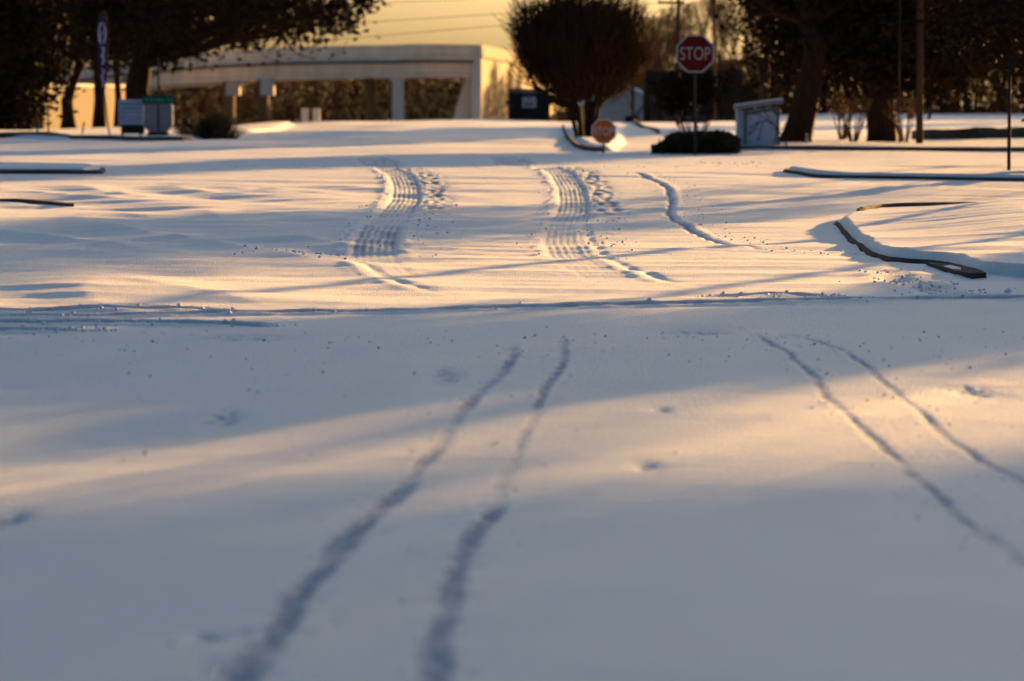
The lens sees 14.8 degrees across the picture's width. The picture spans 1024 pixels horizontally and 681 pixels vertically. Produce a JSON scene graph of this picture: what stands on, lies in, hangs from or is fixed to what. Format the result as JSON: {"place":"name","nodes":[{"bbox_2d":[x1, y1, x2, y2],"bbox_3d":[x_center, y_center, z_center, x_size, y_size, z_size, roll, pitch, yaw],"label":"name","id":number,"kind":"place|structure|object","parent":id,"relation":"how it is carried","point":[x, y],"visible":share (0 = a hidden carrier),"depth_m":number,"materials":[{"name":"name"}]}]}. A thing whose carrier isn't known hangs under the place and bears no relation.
{"place":"outdoors","nodes":[
{"label":"outdoors","id":0,"kind":"place"},
{"bbox_2d":[0,103,1023,680],"bbox_3d":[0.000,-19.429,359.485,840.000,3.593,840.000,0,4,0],"label":"snow ground","id":1,"kind":"structure","parent":0,"point":[732,507],"depth_m":14.43,"materials":[{"name":"white snow"}]},
{"bbox_2d":[0,198,73,206],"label":"kerb","id":2,"kind":"structure","parent":1,"relation":"on","point":[45,202],"depth_m":40.99,"materials":[{"name":"concrete"}]},
{"bbox_2d":[0,0,94,129],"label":"evergreen tree","id":3,"kind":"object","parent":1,"relation":"on","point":[33,51],"visible":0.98,"depth_m":123.56,"materials":[{"name":"green plant"}]},
{"bbox_2d":[47,105,48,131],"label":"stake","id":4,"kind":"object","parent":1,"relation":"on","point":[47,118],"visible":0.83,"depth_m":111.81,"materials":[{"name":"brown wood"}]},
{"bbox_2d":[0,168,105,173],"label":"kerb","id":5,"kind":"structure","parent":1,"relation":"on","point":[101,171],"depth_m":52.83,"materials":[{"name":"concrete"}]},
{"bbox_2d":[36,83,124,128],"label":"retaining wall","id":6,"kind":"structure","parent":1,"relation":"on","point":[83,104],"depth_m":298.97,"materials":[{"name":"concrete"}]},
{"bbox_2d":[0,131,192,140],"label":"kerb","id":7,"kind":"structure","parent":1,"relation":"on","point":[116,137],"depth_m":102.87,"materials":[{"name":"concrete"}]},
{"bbox_2d":[97,11,109,134],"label":"feather flag","id":8,"kind":"object","parent":1,"relation":"on","point":[102,34],"visible":0.98,"depth_m":104.69,"materials":[{"name":"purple fabric"}]},
{"bbox_2d":[51,0,167,127],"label":"oak tree","id":9,"kind":"object","parent":1,"relation":"on","point":[99,118],"visible":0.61,"depth_m":144.15,"materials":[{"name":"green plant"}]},
{"bbox_2d":[49,0,183,126],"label":"oak tree","id":10,"kind":"object","parent":1,"relation":"on","point":[143,14],"visible":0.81,"depth_m":144.18,"materials":[{"name":"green plant"}]},
{"bbox_2d":[45,18,200,128],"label":"oak tree","id":11,"kind":"object","parent":1,"relation":"on","point":[68,122],"visible":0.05,"depth_m":157.50,"materials":[{"name":"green plant"}]},
{"bbox_2d":[118,99,144,135],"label":"yard sign","id":12,"kind":"object","parent":1,"relation":"on","point":[130,111],"visible":0.95,"depth_m":107.80,"materials":[{"name":"white"}]},
{"bbox_2d":[142,104,173,135],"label":"utility cabinet","id":13,"kind":"object","parent":1,"relation":"on","point":[166,118],"visible":0.76,"depth_m":109.58,"materials":[{"name":"grey metal"}]},
{"bbox_2d":[142,57,175,135],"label":"street sign","id":14,"kind":"object","parent":1,"relation":"on","point":[158,99],"visible":0.98,"depth_m":103.79,"materials":[{"name":"green"}]},
{"bbox_2d":[170,116,200,134],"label":"spiky bush","id":15,"kind":"object","parent":1,"relation":"on","point":[186,124],"visible":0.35,"depth_m":105.67,"materials":[{"name":"green plant"}]},
{"bbox_2d":[174,106,251,139],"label":"spiky bush","id":16,"kind":"object","parent":1,"relation":"on","point":[212,126],"visible":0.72,"depth_m":102.43,"materials":[{"name":"green plant"}]},
{"bbox_2d":[52,0,390,126],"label":"oak tree","id":17,"kind":"object","parent":1,"relation":"on","point":[239,20],"visible":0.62,"depth_m":148.33,"materials":[{"name":"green plant"}]},
{"bbox_2d":[26,78,464,127],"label":"distant woods","id":18,"kind":"object","parent":1,"relation":"on","point":[334,109],"visible":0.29,"depth_m":567.39,"materials":[{"name":"black"}]},
{"bbox_2d":[301,108,319,121],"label":"utility box","id":19,"kind":"object","parent":1,"relation":"on","point":[310,115],"visible":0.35,"depth_m":249.41,"materials":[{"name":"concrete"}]},
{"bbox_2d":[301,108,308,121],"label":"door panel","id":20,"kind":"structure","parent":19,"relation":"in","point":[304,111],"depth_m":249.39,"materials":[{"name":"concrete"}]},
{"bbox_2d":[313,108,319,121],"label":"door panel","id":21,"kind":"structure","parent":19,"relation":"in","point":[316,111],"depth_m":249.39,"materials":[{"name":"concrete"}]},
{"bbox_2d":[56,44,570,124],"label":"overpass","id":22,"kind":"object","parent":1,"relation":"on","point":[489,81],"visible":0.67,"depth_m":445.47,"materials":[{"name":"concrete"},{"name":"stained concrete"}]},
{"bbox_2d":[1,161,1022,678],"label":"snow clods","id":23,"kind":"object","parent":1,"relation":"on","point":[81,327],"visible":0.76,"depth_m":22.45,"materials":[{"name":"white snow"}]},
{"bbox_2d":[5,326,1023,459],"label":"snow crumbs","id":24,"kind":"object","parent":1,"relation":"on","point":[144,452],"visible":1,"depth_m":17.62,"materials":[{"name":"grey snow"}]},
{"bbox_2d":[506,89,551,120],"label":"dumpster","id":25,"kind":"object","parent":1,"relation":"on","point":[527,104],"visible":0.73,"depth_m":177.03,"materials":[{"name":"black metal"}]},
{"bbox_2d":[551,90,583,121],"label":"building","id":26,"kind":"structure","parent":1,"relation":"on","point":[557,111],"depth_m":464.30,"materials":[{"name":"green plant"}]},
{"bbox_2d":[491,0,662,136],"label":"vase tree","id":27,"kind":"object","parent":1,"relation":"on","point":[568,50],"visible":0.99,"depth_m":106.80,"materials":[{"name":"brown plant"}]},
{"bbox_2d":[562,124,601,151],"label":"kerb","id":28,"kind":"structure","parent":1,"relation":"on","point":[575,144],"depth_m":87.04,"materials":[{"name":"concrete"}]},
{"bbox_2d":[591,119,615,153],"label":"stop sign","id":29,"kind":"object","parent":1,"relation":"on","point":[603,131],"visible":1,"depth_m":80.38,"materials":[{"name":"red metal"}]},
{"bbox_2d":[579,86,642,121],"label":"shed","id":30,"kind":"structure","parent":1,"relation":"on","point":[618,110],"depth_m":231.60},
{"bbox_2d":[625,116,638,121],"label":"door","id":31,"kind":"structure","parent":30,"relation":"in","point":[627,118],"depth_m":231.60,"materials":[{"name":"brown wood"}]},
{"bbox_2d":[634,119,659,133],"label":"kerb","id":32,"kind":"structure","parent":1,"relation":"on","point":[639,124],"depth_m":132.71,"materials":[{"name":"concrete"}]},
{"bbox_2d":[621,21,675,121],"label":"bare tree","id":33,"kind":"object","parent":1,"relation":"on","point":[653,66],"visible":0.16,"depth_m":204.96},
{"bbox_2d":[637,32,675,90],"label":"bare tree","id":34,"kind":"object","parent":1,"relation":"on","point":[641,79],"visible":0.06,"depth_m":239.35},
{"bbox_2d":[642,13,688,71],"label":"bare tree","id":35,"kind":"object","parent":1,"relation":"on","point":[666,22],"visible":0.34,"depth_m":213.58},
{"bbox_2d":[658,0,684,125],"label":"utility pole","id":36,"kind":"object","parent":1,"relation":"on","point":[678,2],"visible":0.62,"depth_m":149.49,"materials":[{"name":"brown wood"}]},
{"bbox_2d":[195,0,441,10],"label":"overhead wire","id":37,"kind":"object","parent":36,"relation":"attached to","point":[373,3],"visible":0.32,"depth_m":149.35,"materials":[{"name":"grey"}]},
{"bbox_2d":[61,9,678,60],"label":"overhead wire","id":38,"kind":"object","parent":36,"relation":"attached to","point":[372,36],"visible":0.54,"depth_m":149.43,"materials":[{"name":"grey"}]},
{"bbox_2d":[154,3,657,34],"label":"overhead wire","id":39,"kind":"object","parent":36,"relation":"attached to","point":[429,18],"visible":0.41,"depth_m":149.39,"materials":[{"name":"grey"}]},
{"bbox_2d":[648,2,719,122],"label":"bare tree","id":40,"kind":"object","parent":1,"relation":"on","point":[702,21],"visible":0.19,"depth_m":225.02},
{"bbox_2d":[643,67,739,132],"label":"shrub","id":41,"kind":"object","parent":1,"relation":"on","point":[681,95],"visible":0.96,"depth_m":82.16,"materials":[{"name":"brown plant"}]},
{"bbox_2d":[643,70,741,122],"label":"timber enclosure","id":42,"kind":"object","parent":1,"relation":"on","point":[652,109],"visible":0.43,"depth_m":184.66,"materials":[{"name":"brown wood"}]},
{"bbox_2d":[676,35,713,154],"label":"stop sign","id":43,"kind":"object","parent":1,"relation":"on","point":[694,53],"visible":1,"depth_m":78.79,"materials":[{"name":"red metal"}]},
{"bbox_2d":[650,129,741,153],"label":"hedge","id":44,"kind":"object","parent":1,"relation":"on","point":[716,141],"visible":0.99,"depth_m":79.57,"materials":[{"name":"green plant"}]},
{"bbox_2d":[712,0,715,120],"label":"utility pole","id":45,"kind":"object","parent":1,"relation":"on","point":[714,44],"visible":0.48,"depth_m":171.48,"materials":[{"name":"brown wood"}]},
{"bbox_2d":[686,0,759,85],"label":"bare tree","id":46,"kind":"object","parent":1,"relation":"on","point":[721,59],"visible":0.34,"depth_m":208.78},
{"bbox_2d":[700,0,776,108],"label":"bare tree","id":47,"kind":"object","parent":1,"relation":"on","point":[760,87],"visible":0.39,"depth_m":204.37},
{"bbox_2d":[734,98,783,144],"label":"utility cabinet","id":48,"kind":"object","parent":1,"relation":"on","point":[745,119],"visible":0.8,"depth_m":86.87,"materials":[{"name":"grey metal"}]},
{"bbox_2d":[763,29,769,107],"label":"utility pole","id":49,"kind":"object","parent":1,"relation":"on","point":[765,96],"visible":0.1,"depth_m":121.68,"materials":[{"name":"brown wood"}]},
{"bbox_2d":[745,105,790,148],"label":"bare sapling","id":50,"kind":"object","parent":1,"relation":"on","point":[766,120],"visible":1,"depth_m":85.37,"materials":[{"name":"brown plant"}]},
{"bbox_2d":[826,96,857,139],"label":"twiggy shrub","id":51,"kind":"object","parent":1,"relation":"on","point":[842,135],"visible":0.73,"depth_m":96.86,"materials":[{"name":"brown plant"}]},
{"bbox_2d":[827,96,873,141],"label":"twiggy shrub","id":52,"kind":"object","parent":1,"relation":"on","point":[856,133],"visible":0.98,"depth_m":92.87,"materials":[{"name":"brown plant"}]},
{"bbox_2d":[726,0,984,141],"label":"oak tree","id":53,"kind":"object","parent":1,"relation":"on","point":[811,22],"visible":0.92,"depth_m":92.63,"materials":[{"name":"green plant"}]},
{"bbox_2d":[696,11,1023,114],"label":"distant woods","id":54,"kind":"object","parent":1,"relation":"on","point":[995,106],"visible":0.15,"depth_m":251.62,"materials":[{"name":"black"}]},
{"bbox_2d":[714,0,1023,141],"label":"oak tree","id":55,"kind":"object","parent":1,"relation":"on","point":[881,127],"visible":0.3,"depth_m":94.53,"materials":[{"name":"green plant"}]},
{"bbox_2d":[741,145,1023,151],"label":"kerb","id":56,"kind":"structure","parent":1,"relation":"on","point":[1001,149],"depth_m":83.74,"materials":[{"name":"concrete"}]},
{"bbox_2d":[834,221,950,263],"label":"kerb","id":57,"kind":"structure","parent":1,"relation":"on","point":[852,240],"depth_m":27.43,"materials":[{"name":"concrete"}]},
{"bbox_2d":[882,96,915,141],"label":"twiggy shrub","id":58,"kind":"object","parent":1,"relation":"on","point":[908,130],"visible":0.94,"depth_m":91.82,"materials":[{"name":"brown plant"}]},
{"bbox_2d":[898,0,900,142],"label":"metal post","id":59,"kind":"object","parent":1,"relation":"on","point":[899,91],"visible":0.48,"depth_m":89.78,"materials":[{"name":"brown metal"}]},
{"bbox_2d":[783,168,1023,180],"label":"kerb","id":60,"kind":"structure","parent":1,"relation":"on","point":[786,170],"depth_m":49.47,"materials":[{"name":"concrete"}]},
{"bbox_2d":[856,202,974,210],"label":"kerb","id":61,"kind":"structure","parent":1,"relation":"on","point":[909,204],"depth_m":37.99,"materials":[{"name":"concrete"}]},
{"bbox_2d":[916,0,923,143],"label":"utility pole","id":62,"kind":"object","parent":1,"relation":"on","point":[919,81],"visible":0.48,"depth_m":88.25,"materials":[{"name":"brown wood"}]},
{"bbox_2d":[925,262,985,278],"bbox_3d":[2.861,-0.393,25.437,0.197,0.166,1.868,0,4,-2],"label":"storm drain","id":63,"kind":"object","parent":1,"relation":"on","point":[965,271],"visible":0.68,"depth_m":25.04,"materials":[{"name":"concrete"}]},
{"bbox_2d":[892,0,1023,121],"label":"oak tree","id":64,"kind":"object","parent":1,"relation":"on","point":[1008,9],"visible":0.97,"depth_m":56.49,"materials":[{"name":"green plant"}]},
{"bbox_2d":[911,127,1023,139],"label":"kerb","id":65,"kind":"structure","parent":1,"relation":"on","point":[981,132],"depth_m":101.17,"materials":[{"name":"concrete"}]},
{"bbox_2d":[1007,53,1010,169],"bbox_3d":[6.482,-2.781,51.526,0.052,1.929,0.049,0,4,0],"label":"metal post","id":66,"kind":"object","parent":1,"relation":"on","point":[1009,121],"visible":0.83,"depth_m":51.50,"materials":[{"name":"black metal"}]},
{"bbox_2d":[62,0,1019,119],"label":"sky","id":67,"kind":"structure","parent":0,"point":[494,36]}
]}

